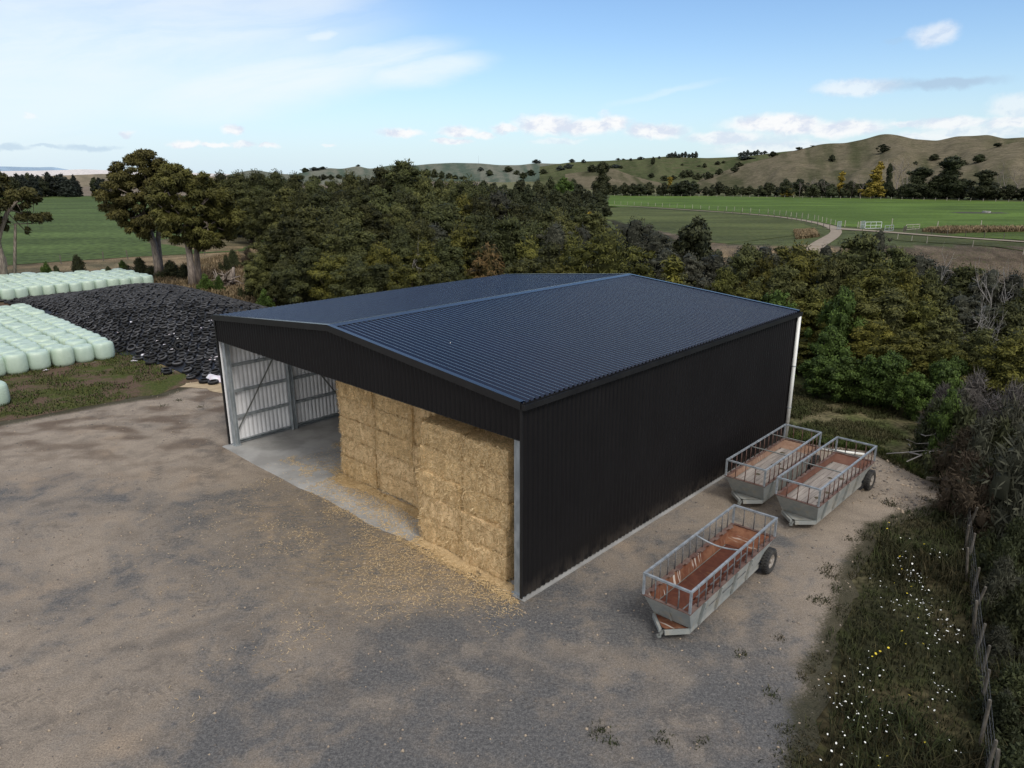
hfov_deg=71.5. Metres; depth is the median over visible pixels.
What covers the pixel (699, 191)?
tree
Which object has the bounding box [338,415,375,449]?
straw bale
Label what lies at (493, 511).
straw bale
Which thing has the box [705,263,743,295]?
tree
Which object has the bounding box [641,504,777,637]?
hay feeder
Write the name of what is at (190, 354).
tyre
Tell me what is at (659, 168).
hill
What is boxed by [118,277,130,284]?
wrapped bale
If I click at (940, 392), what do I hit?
shrub
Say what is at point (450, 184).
tree
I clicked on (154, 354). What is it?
tyre
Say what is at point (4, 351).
wrapped bale
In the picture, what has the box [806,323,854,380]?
shrub
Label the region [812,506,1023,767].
weeds
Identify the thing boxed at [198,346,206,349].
tyre
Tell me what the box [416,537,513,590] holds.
straw drift
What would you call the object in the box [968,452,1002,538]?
shrub
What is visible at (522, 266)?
tree
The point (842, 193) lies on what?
tree
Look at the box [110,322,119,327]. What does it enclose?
tyre
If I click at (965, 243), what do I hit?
fence
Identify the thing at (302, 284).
tree
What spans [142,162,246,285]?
tree
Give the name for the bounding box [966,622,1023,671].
shrub
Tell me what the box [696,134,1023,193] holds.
hill
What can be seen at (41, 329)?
wrapped bale
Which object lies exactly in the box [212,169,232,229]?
tree
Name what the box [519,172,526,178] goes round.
tree
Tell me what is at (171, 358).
tyre
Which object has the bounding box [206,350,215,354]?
tyre
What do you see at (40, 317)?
wrapped bale
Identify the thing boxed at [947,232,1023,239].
green strip
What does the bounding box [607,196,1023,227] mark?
paddock
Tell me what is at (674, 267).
tree
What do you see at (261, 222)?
tree
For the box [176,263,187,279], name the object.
bush
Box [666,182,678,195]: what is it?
tree
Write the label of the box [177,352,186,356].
tyre
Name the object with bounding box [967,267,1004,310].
tree
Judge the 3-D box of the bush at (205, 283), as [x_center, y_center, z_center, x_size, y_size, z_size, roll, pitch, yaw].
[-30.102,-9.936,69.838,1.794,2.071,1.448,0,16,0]
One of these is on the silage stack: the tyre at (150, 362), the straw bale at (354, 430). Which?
the tyre at (150, 362)
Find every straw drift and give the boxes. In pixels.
[334,472,420,518]
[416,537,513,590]
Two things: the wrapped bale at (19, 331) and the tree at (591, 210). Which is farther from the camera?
the tree at (591, 210)
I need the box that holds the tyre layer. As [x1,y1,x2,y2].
[0,283,267,368]
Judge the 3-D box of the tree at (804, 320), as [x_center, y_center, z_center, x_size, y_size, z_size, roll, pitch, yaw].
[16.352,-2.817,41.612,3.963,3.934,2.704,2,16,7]
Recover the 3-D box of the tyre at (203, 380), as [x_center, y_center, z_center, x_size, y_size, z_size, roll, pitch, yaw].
[-16.775,-0.169,38.727,0.574,0.176,0.574,15,19,35]
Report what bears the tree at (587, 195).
on the ground at (995, 257)
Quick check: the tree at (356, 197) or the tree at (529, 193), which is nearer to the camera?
the tree at (356, 197)
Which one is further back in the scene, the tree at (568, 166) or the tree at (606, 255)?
the tree at (568, 166)
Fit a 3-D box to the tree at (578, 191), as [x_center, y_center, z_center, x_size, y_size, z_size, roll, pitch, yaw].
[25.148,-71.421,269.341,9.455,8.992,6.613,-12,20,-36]
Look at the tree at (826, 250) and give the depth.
72.05 m
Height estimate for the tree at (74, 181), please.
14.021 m
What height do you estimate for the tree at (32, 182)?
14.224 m
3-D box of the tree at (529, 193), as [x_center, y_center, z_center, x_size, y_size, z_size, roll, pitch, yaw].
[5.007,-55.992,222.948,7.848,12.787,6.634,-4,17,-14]
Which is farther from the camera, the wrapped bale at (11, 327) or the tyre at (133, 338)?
the wrapped bale at (11, 327)
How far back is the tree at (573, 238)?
56.52 m
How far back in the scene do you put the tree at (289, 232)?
61.35 m
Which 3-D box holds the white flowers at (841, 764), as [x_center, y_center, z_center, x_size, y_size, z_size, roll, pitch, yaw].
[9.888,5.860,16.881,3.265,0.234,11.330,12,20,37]
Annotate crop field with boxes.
[0,196,249,264]
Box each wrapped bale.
[0,287,15,299]
[0,306,13,311]
[0,316,12,319]
[0,319,17,325]
[0,331,13,335]
[0,333,20,341]
[0,343,9,346]
[0,346,14,349]
[0,348,20,355]
[0,355,6,376]
[0,380,10,405]
[1,309,18,312]
[2,351,28,374]
[4,322,19,328]
[5,311,20,315]
[5,336,26,344]
[8,323,27,330]
[9,312,26,317]
[10,339,31,347]
[11,303,25,306]
[12,326,30,332]
[13,287,28,297]
[13,315,31,319]
[14,305,31,308]
[16,328,35,333]
[16,342,37,348]
[18,317,36,322]
[19,307,35,311]
[20,331,41,336]
[20,344,41,352]
[21,319,40,323]
[25,349,50,370]
[27,310,44,315]
[27,321,44,326]
[27,335,45,340]
[28,284,42,295]
[31,323,50,330]
[32,313,48,317]
[32,336,52,343]
[37,315,53,319]
[37,325,56,332]
[38,340,58,348]
[41,284,55,294]
[41,316,57,322]
[42,328,59,334]
[43,344,62,363]
[46,318,64,324]
[46,329,67,339]
[50,345,74,366]
[52,321,70,325]
[54,283,68,293]
[54,333,72,340]
[57,324,75,328]
[58,335,80,344]
[60,279,73,282]
[63,326,81,332]
[65,339,86,346]
[68,282,81,291]
[69,328,86,334]
[72,343,94,362]
[74,331,93,337]
[81,280,94,289]
[81,333,100,340]
[87,337,107,344]
[92,340,114,359]
[93,279,106,288]
[105,278,119,286]
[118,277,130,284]
[129,275,142,283]
[141,275,153,282]
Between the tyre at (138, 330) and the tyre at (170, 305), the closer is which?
the tyre at (138, 330)
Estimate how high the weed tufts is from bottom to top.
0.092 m
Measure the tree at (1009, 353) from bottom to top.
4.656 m
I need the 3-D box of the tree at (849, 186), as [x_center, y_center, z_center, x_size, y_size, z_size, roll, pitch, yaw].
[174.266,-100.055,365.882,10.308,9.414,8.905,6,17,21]
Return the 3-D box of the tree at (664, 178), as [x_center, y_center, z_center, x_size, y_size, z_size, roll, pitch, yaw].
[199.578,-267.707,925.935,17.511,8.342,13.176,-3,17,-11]
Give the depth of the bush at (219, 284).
69.20 m
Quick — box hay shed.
[211,273,802,601]
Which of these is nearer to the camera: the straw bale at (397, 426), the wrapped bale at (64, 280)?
the straw bale at (397, 426)
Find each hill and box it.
[1,169,229,176]
[12,174,226,186]
[226,163,554,183]
[540,151,789,184]
[565,168,662,189]
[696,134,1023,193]
[901,141,1023,188]
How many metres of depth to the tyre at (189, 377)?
39.34 m
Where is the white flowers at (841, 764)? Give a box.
[819,537,963,765]
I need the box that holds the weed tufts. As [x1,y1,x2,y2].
[158,398,935,767]
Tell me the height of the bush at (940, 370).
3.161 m
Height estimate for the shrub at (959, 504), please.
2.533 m
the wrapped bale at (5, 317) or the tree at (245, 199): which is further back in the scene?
the tree at (245, 199)
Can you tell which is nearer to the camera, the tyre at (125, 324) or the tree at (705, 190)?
the tyre at (125, 324)
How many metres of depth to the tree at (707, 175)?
830.18 m
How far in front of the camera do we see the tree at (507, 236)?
66.09 m
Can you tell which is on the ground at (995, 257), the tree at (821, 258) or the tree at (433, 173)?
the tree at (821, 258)
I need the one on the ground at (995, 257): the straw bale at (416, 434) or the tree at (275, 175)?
the tree at (275, 175)
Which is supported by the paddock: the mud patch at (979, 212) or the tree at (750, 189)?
the mud patch at (979, 212)
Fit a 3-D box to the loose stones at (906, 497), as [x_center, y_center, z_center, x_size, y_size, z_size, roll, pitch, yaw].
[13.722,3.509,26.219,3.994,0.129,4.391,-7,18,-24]
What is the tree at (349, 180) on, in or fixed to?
on the ground at (995, 257)
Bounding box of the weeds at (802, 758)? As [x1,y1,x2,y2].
[794,505,935,767]
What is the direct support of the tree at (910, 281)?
on the ground at (995, 257)
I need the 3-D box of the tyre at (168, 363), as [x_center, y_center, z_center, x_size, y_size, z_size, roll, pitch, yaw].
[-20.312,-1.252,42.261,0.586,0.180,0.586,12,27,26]
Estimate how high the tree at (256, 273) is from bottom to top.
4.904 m
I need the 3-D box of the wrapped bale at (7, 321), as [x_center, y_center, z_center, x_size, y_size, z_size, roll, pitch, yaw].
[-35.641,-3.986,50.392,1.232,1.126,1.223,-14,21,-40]
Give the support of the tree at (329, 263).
on the ground at (995, 257)
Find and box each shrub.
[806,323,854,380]
[907,396,943,462]
[914,380,951,430]
[915,385,980,434]
[919,405,980,482]
[921,368,991,418]
[922,388,1010,463]
[923,385,962,456]
[928,422,974,481]
[929,447,986,521]
[932,408,1001,494]
[940,392,1023,453]
[941,424,1023,541]
[949,465,994,524]
[952,464,999,537]
[963,536,1023,586]
[965,691,1023,748]
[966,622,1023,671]
[967,553,1023,615]
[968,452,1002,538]
[969,661,1023,713]
[973,516,1023,567]
[975,688,1022,725]
[980,741,1023,767]
[986,415,1017,461]
[986,582,1023,651]
[997,376,1023,415]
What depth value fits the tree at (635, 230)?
72.89 m
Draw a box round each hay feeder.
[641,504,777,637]
[724,424,821,504]
[775,436,877,525]
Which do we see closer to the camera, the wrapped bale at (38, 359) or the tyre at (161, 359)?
the wrapped bale at (38, 359)
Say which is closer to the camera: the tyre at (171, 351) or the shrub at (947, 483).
the shrub at (947, 483)
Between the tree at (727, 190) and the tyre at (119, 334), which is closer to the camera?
the tyre at (119, 334)
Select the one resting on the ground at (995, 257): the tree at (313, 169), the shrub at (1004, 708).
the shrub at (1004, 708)
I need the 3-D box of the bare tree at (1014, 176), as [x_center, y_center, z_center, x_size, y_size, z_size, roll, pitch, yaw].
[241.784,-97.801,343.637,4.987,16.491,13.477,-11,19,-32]
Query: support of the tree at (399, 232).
on the ground at (995, 257)
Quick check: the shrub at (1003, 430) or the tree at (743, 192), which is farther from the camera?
the tree at (743, 192)
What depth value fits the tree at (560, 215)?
104.17 m
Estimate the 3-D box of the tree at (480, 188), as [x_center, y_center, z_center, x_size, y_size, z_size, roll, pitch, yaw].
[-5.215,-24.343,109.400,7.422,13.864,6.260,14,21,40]
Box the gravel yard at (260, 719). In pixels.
[0,387,941,767]
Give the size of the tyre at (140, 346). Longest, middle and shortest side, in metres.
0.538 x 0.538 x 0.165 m
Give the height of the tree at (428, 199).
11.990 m
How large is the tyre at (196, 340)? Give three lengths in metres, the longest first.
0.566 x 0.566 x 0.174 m
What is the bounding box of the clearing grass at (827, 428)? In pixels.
[788,383,938,482]
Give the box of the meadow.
[601,206,812,242]
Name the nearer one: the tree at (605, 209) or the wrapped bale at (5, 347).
the wrapped bale at (5, 347)
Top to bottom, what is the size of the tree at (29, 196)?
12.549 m
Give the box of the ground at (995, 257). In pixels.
[7,181,1023,767]
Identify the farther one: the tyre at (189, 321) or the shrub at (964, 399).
the tyre at (189, 321)
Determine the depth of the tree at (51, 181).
420.99 m
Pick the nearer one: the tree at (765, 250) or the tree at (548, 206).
the tree at (765, 250)
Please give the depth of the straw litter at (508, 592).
23.49 m
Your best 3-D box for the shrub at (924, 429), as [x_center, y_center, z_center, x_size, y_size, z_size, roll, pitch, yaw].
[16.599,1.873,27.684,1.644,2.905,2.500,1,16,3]
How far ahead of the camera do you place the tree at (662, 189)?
410.15 m
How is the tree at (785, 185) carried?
on the ground at (995, 257)
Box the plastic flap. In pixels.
[206,374,220,381]
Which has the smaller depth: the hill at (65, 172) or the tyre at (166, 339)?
the tyre at (166, 339)
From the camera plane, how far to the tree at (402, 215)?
82.11 m
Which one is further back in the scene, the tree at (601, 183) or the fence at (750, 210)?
the tree at (601, 183)
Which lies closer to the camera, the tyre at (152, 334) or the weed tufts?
the weed tufts
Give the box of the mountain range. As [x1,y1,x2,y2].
[0,166,67,170]
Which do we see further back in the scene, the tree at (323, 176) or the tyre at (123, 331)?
the tree at (323, 176)
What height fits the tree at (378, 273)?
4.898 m
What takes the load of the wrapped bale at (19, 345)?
on the ground at (995, 257)
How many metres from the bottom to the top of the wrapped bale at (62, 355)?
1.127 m
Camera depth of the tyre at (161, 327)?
47.69 m
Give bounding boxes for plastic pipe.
[821,448,864,455]
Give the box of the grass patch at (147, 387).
[0,302,198,421]
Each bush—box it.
[39,261,52,272]
[53,265,59,271]
[71,254,86,271]
[118,260,127,268]
[124,256,153,275]
[153,260,178,277]
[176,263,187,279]
[196,274,214,290]
[213,274,225,292]
[218,255,234,270]
[228,249,240,267]
[237,278,254,298]
[239,248,252,267]
[255,288,275,306]
[795,355,841,398]
[819,355,862,402]
[843,353,889,406]
[866,350,911,411]
[891,370,935,419]
[921,357,965,412]
[926,354,971,388]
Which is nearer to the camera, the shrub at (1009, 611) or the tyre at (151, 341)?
the shrub at (1009, 611)
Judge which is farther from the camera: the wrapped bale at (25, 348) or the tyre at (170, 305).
the tyre at (170, 305)
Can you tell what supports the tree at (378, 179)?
on the ground at (995, 257)
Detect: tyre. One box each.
[88,325,95,330]
[101,327,109,332]
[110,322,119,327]
[112,336,120,342]
[114,332,123,337]
[117,327,126,332]
[117,346,125,351]
[118,341,126,346]
[120,322,128,326]
[125,329,132,333]
[126,344,135,351]
[130,336,138,341]
[131,314,139,319]
[132,356,142,360]
[133,328,141,332]
[135,348,143,353]
[136,344,143,349]
[138,339,146,344]
[143,343,152,348]
[145,361,156,364]
[146,332,156,337]
[146,339,155,343]
[146,352,156,357]
[148,357,157,360]
[149,328,158,332]
[150,324,159,328]
[151,343,160,348]
[151,348,159,352]
[157,352,166,357]
[158,329,166,333]
[158,355,167,361]
[159,325,168,329]
[161,344,169,348]
[161,369,172,374]
[162,337,172,341]
[164,332,173,336]
[165,360,173,365]
[166,304,175,307]
[166,328,175,332]
[167,349,175,352]
[167,356,175,360]
[169,344,178,348]
[172,360,182,365]
[173,336,182,340]
[174,340,185,350]
[175,329,183,334]
[176,322,184,326]
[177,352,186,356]
[177,356,185,360]
[182,308,190,311]
[182,337,190,340]
[182,367,192,372]
[185,320,193,323]
[185,353,195,356]
[185,359,196,364]
[186,375,195,379]
[188,345,197,349]
[188,349,197,352]
[189,371,199,375]
[191,338,199,342]
[191,363,202,368]
[192,324,200,328]
[193,367,202,371]
[197,350,206,353]
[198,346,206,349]
[198,378,209,383]
[199,342,207,346]
[201,365,211,368]
[202,321,211,325]
[202,331,210,335]
[202,361,212,364]
[202,371,210,376]
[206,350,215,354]
[207,379,218,384]
[210,368,219,373]
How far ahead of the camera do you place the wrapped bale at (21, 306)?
55.46 m
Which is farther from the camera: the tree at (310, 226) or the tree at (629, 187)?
the tree at (629, 187)
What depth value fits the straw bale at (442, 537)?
21.25 m
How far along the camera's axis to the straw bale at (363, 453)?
25.76 m
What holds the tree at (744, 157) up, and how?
on the hill at (659, 168)
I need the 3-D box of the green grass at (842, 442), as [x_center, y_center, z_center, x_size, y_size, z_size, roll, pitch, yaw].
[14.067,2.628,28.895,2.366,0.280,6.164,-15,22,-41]
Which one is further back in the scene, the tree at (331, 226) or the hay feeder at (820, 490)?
the tree at (331, 226)
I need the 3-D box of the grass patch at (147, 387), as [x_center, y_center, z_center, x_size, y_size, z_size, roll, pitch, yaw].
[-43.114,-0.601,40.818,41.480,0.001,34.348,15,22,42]
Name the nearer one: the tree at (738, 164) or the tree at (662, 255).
the tree at (662, 255)
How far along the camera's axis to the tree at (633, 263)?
60.25 m
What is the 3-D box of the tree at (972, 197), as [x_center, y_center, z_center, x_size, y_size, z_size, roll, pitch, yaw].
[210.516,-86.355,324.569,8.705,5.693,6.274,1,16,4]
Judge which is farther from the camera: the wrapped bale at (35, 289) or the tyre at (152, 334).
the wrapped bale at (35, 289)
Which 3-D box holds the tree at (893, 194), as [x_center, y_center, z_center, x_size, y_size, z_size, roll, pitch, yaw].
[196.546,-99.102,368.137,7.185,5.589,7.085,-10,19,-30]
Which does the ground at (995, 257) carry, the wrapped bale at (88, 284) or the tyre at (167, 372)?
the wrapped bale at (88, 284)
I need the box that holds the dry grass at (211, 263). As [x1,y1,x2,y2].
[153,251,276,306]
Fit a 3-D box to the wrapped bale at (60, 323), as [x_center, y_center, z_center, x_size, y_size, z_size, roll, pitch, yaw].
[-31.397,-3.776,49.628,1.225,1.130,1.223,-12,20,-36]
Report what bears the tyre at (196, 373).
on the silage stack
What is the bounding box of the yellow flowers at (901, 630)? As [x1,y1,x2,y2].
[871,522,925,765]
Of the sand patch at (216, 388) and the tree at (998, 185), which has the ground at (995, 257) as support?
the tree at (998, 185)
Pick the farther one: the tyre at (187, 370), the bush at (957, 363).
the tyre at (187, 370)
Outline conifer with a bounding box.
[464,242,505,277]
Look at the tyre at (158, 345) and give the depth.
44.95 m
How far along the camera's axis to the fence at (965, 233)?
130.20 m
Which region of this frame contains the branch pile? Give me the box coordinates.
[886,433,941,461]
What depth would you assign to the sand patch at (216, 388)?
38.06 m
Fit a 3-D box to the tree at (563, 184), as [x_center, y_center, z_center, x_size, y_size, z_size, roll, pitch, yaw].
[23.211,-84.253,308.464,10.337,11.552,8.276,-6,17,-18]
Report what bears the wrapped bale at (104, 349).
on the ground at (995, 257)
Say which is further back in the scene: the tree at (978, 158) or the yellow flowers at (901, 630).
the tree at (978, 158)
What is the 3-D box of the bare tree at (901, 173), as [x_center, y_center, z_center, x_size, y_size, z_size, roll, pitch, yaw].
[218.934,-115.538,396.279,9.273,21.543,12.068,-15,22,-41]
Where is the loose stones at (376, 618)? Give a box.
[0,382,934,767]
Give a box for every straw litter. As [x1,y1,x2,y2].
[142,475,522,722]
[270,441,513,597]
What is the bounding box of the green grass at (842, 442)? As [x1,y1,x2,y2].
[788,429,931,479]
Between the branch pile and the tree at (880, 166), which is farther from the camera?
the tree at (880, 166)
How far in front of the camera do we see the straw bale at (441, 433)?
20.51 m
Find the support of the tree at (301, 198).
on the ground at (995, 257)
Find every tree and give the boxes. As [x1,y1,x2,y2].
[0,171,53,273]
[7,176,20,189]
[17,174,27,186]
[27,173,42,194]
[37,178,49,196]
[42,172,50,195]
[47,176,58,196]
[54,174,65,196]
[56,176,76,196]
[70,174,80,196]
[76,180,83,196]
[89,177,95,193]
[91,148,184,272]
[91,177,99,190]
[96,178,110,191]
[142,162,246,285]
[185,170,224,223]
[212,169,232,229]
[215,169,261,236]
[236,188,263,243]
[239,230,293,301]
[240,188,278,242]
[242,251,272,301]
[247,168,267,187]
[249,168,287,205]
[257,259,297,305]
[261,171,306,197]
[265,186,296,238]
[265,214,315,283]
[267,243,324,303]
[279,185,310,221]
[282,203,326,270]
[300,168,308,172]
[303,174,324,195]
[306,186,334,220]
[306,251,348,299]
[308,167,322,170]
[316,214,343,258]
[318,220,378,274]
[319,174,327,180]
[321,198,390,246]
[324,177,341,192]
[327,185,351,208]
[328,256,379,297]
[332,169,361,205]
[338,187,378,207]
[344,175,373,198]
[355,261,398,294]
[356,203,394,250]
[361,241,402,271]
[365,185,393,198]
[366,165,395,194]
[368,188,399,223]
[382,158,444,202]
[382,222,416,265]
[383,201,426,243]
[384,262,423,290]
[386,164,396,194]
[387,238,415,270]
[391,237,442,284]
[392,192,422,224]
[405,214,437,251]
[412,170,440,204]
[415,262,453,285]
[417,197,475,238]
[418,236,467,280]
[419,190,444,213]
[428,220,447,241]
[429,169,438,177]
[432,175,446,192]
[432,220,478,278]
[434,176,459,202]
[438,171,444,177]
[447,174,489,205]
[455,191,473,222]
[455,191,523,231]
[464,225,505,278]
[474,179,490,200]
[474,209,497,232]
[479,180,487,189]
[485,169,493,175]
[485,182,496,192]
[487,186,542,229]
[487,212,525,267]
[493,184,512,197]
[494,199,541,231]
[503,166,512,171]
[503,234,541,273]
[503,257,542,273]
[507,187,523,206]
[510,196,526,211]
[513,179,531,194]
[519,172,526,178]
[519,185,536,206]
[520,217,545,247]
[525,201,564,241]
[527,169,536,175]
[529,197,543,210]
[529,239,565,273]
[532,179,549,194]
[536,220,582,255]
[536,258,573,273]
[538,231,595,273]
[543,201,554,223]
[544,176,555,192]
[545,188,563,208]
[551,206,580,238]
[554,177,573,193]
[554,200,572,220]
[555,165,564,170]
[556,190,572,206]
[562,223,661,279]
[564,164,573,168]
[566,206,590,262]
[566,223,594,270]
[570,178,576,189]
[570,184,586,203]
[580,190,598,203]
[583,204,596,212]
[583,211,613,262]
[586,198,603,214]
[587,164,597,171]
[591,161,613,195]
[593,191,608,207]
[599,204,612,216]
[610,184,619,194]
[617,182,628,195]
[618,214,655,262]
[621,244,639,274]
[627,183,635,195]
[628,183,648,195]
[631,229,678,273]
[644,181,655,194]
[644,244,676,279]
[655,249,713,285]
[656,182,670,195]
[658,253,686,283]
[659,175,668,180]
[660,272,696,286]
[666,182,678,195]
[667,177,672,194]
[667,215,722,273]
[674,180,696,195]
[678,170,687,178]
[685,169,691,177]
[685,250,728,290]
[689,180,701,194]
[689,274,713,290]
[692,173,702,179]
[701,186,707,194]
[702,171,713,179]
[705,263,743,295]
[707,188,717,195]
[709,181,727,194]
[715,169,722,174]
[722,187,732,195]
[725,246,741,270]
[728,242,764,295]
[730,165,739,171]
[730,184,741,195]
[733,253,775,296]
[735,162,743,166]
[736,275,767,301]
[737,156,751,158]
[738,186,746,194]
[743,185,755,194]
[752,189,760,195]
[755,244,784,266]
[758,182,775,195]
[758,263,807,304]
[759,288,806,314]
[762,240,823,300]
[768,151,777,156]
[772,244,790,267]
[776,178,794,196]
[779,189,793,196]
[791,179,809,195]
[793,284,832,341]
[795,305,817,339]
[795,339,816,375]
[803,184,820,196]
[803,284,867,346]
[806,256,853,300]
[807,248,827,285]
[813,283,881,350]
[815,179,829,195]
[818,243,837,260]
[822,229,893,291]
[824,184,838,197]
[828,155,835,160]
[836,188,851,197]
[837,171,845,190]
[841,257,915,310]
[842,180,859,197]
[845,318,894,381]
[848,287,935,344]
[858,168,886,198]
[859,179,871,196]
[864,327,934,374]
[874,228,895,258]
[875,144,890,152]
[875,161,884,197]
[878,246,916,286]
[881,163,893,197]
[888,188,898,196]
[893,155,908,188]
[893,263,931,304]
[894,184,913,198]
[895,157,919,184]
[900,166,937,198]
[900,297,942,359]
[905,250,937,274]
[909,339,970,397]
[916,266,959,321]
[917,261,957,301]
[918,313,970,357]
[927,155,976,198]
[929,154,940,160]
[936,244,957,287]
[937,262,986,303]
[937,293,984,337]
[947,190,960,199]
[955,301,1006,378]
[956,326,999,396]
[959,327,1023,408]
[962,289,1007,340]
[965,189,980,199]
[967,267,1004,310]
[969,299,1023,358]
[970,169,999,199]
[972,154,986,162]
[972,259,1016,306]
[973,267,1023,309]
[988,182,1006,199]
[989,260,1023,290]
[996,160,1021,187]
[996,184,1017,199]
[1001,167,1022,191]
[1012,288,1023,309]
[1014,187,1023,199]
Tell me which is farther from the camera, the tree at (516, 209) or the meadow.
the meadow
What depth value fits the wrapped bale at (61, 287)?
67.72 m
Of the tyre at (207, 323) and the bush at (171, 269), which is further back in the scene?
the bush at (171, 269)
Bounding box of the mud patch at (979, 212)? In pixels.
[952,212,1002,213]
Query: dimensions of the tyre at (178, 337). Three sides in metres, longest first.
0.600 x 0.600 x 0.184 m
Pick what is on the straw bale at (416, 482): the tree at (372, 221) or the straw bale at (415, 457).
the straw bale at (415, 457)
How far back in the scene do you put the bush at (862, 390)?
34.00 m
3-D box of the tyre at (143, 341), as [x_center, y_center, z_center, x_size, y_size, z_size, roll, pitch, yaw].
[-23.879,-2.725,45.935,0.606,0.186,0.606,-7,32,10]
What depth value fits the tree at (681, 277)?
52.30 m
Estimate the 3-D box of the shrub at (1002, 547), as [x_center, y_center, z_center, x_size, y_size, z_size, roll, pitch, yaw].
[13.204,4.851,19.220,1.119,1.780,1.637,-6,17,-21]
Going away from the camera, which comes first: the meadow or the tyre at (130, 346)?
the tyre at (130, 346)
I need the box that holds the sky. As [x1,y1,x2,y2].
[0,0,1023,173]
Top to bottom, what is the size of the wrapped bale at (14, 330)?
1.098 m
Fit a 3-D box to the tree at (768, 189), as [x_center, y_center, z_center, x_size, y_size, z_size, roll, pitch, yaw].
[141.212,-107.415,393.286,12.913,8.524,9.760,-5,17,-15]
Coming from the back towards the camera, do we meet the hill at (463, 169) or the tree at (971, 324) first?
the hill at (463, 169)
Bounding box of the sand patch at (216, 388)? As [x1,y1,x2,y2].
[180,382,221,392]
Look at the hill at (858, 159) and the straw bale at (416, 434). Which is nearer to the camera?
the straw bale at (416, 434)
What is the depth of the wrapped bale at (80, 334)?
46.06 m
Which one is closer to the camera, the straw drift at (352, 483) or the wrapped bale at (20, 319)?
the straw drift at (352, 483)
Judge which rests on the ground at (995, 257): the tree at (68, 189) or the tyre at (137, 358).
the tree at (68, 189)
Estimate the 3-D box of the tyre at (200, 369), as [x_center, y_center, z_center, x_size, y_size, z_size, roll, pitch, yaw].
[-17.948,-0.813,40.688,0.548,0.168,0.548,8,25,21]
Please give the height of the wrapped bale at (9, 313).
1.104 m
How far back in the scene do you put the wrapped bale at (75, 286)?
68.52 m
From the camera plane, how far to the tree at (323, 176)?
1442.21 m
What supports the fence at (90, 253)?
on the ground at (995, 257)
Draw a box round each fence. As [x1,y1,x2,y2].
[5,248,204,266]
[614,194,1008,201]
[614,201,835,224]
[724,210,829,229]
[897,235,1023,254]
[916,228,1016,238]
[964,507,1000,767]
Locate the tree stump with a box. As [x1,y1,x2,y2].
[211,267,241,285]
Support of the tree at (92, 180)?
on the ground at (995, 257)
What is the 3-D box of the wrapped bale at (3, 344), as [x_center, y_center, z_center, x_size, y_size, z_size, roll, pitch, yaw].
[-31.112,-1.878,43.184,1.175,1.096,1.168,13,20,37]
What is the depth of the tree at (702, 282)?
51.82 m
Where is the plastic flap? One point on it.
(210, 376)
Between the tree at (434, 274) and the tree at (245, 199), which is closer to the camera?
the tree at (434, 274)
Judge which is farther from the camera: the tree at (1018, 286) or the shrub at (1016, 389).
the tree at (1018, 286)
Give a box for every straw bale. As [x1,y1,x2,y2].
[336,381,374,409]
[336,393,375,427]
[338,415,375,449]
[340,435,376,471]
[340,454,379,489]
[371,427,416,466]
[372,392,414,422]
[373,407,415,443]
[374,448,415,485]
[376,470,415,506]
[410,442,421,469]
[411,406,436,424]
[413,421,421,444]
[413,467,419,486]
[413,486,421,508]
[415,468,463,511]
[417,414,479,461]
[417,441,463,485]
[417,515,462,557]
[418,491,462,533]
[459,458,513,505]
[459,509,513,558]
[459,535,513,581]
[460,428,513,480]
[461,486,513,530]
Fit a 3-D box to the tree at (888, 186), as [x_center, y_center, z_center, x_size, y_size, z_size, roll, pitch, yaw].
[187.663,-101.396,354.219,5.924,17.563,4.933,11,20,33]
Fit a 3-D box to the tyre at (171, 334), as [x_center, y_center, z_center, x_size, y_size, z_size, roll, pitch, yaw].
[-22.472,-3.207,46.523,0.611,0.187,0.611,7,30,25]
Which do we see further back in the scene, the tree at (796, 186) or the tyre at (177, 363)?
the tree at (796, 186)
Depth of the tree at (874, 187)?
345.68 m
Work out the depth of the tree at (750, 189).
412.40 m
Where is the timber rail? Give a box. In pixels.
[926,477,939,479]
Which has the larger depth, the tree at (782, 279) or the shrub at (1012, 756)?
the tree at (782, 279)
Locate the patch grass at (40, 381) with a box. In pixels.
[0,349,173,417]
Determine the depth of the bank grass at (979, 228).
140.65 m
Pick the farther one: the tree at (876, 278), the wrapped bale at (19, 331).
the wrapped bale at (19, 331)
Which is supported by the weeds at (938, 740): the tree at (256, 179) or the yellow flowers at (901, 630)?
the yellow flowers at (901, 630)
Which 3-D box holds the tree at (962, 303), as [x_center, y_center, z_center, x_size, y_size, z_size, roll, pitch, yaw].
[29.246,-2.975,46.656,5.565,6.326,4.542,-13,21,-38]
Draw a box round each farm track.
[617,205,841,252]
[827,228,1023,241]
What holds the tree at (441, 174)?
on the hill at (463, 169)
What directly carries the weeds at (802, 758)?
on the ground at (995, 257)
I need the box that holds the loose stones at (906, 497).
[858,452,938,512]
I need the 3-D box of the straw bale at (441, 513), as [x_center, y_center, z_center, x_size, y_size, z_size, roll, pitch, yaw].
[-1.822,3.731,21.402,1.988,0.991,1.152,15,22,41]
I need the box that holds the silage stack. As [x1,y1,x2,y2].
[14,288,250,379]
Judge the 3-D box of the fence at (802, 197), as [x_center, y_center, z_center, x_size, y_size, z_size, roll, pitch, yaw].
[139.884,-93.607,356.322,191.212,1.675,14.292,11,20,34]
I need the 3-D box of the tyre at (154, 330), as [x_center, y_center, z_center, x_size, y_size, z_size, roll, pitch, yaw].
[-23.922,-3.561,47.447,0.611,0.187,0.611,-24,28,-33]
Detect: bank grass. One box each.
[793,228,819,238]
[922,224,1023,233]
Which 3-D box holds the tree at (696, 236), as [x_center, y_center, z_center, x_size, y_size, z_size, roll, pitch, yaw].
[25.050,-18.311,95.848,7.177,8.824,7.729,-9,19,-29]
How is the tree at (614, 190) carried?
on the ground at (995, 257)

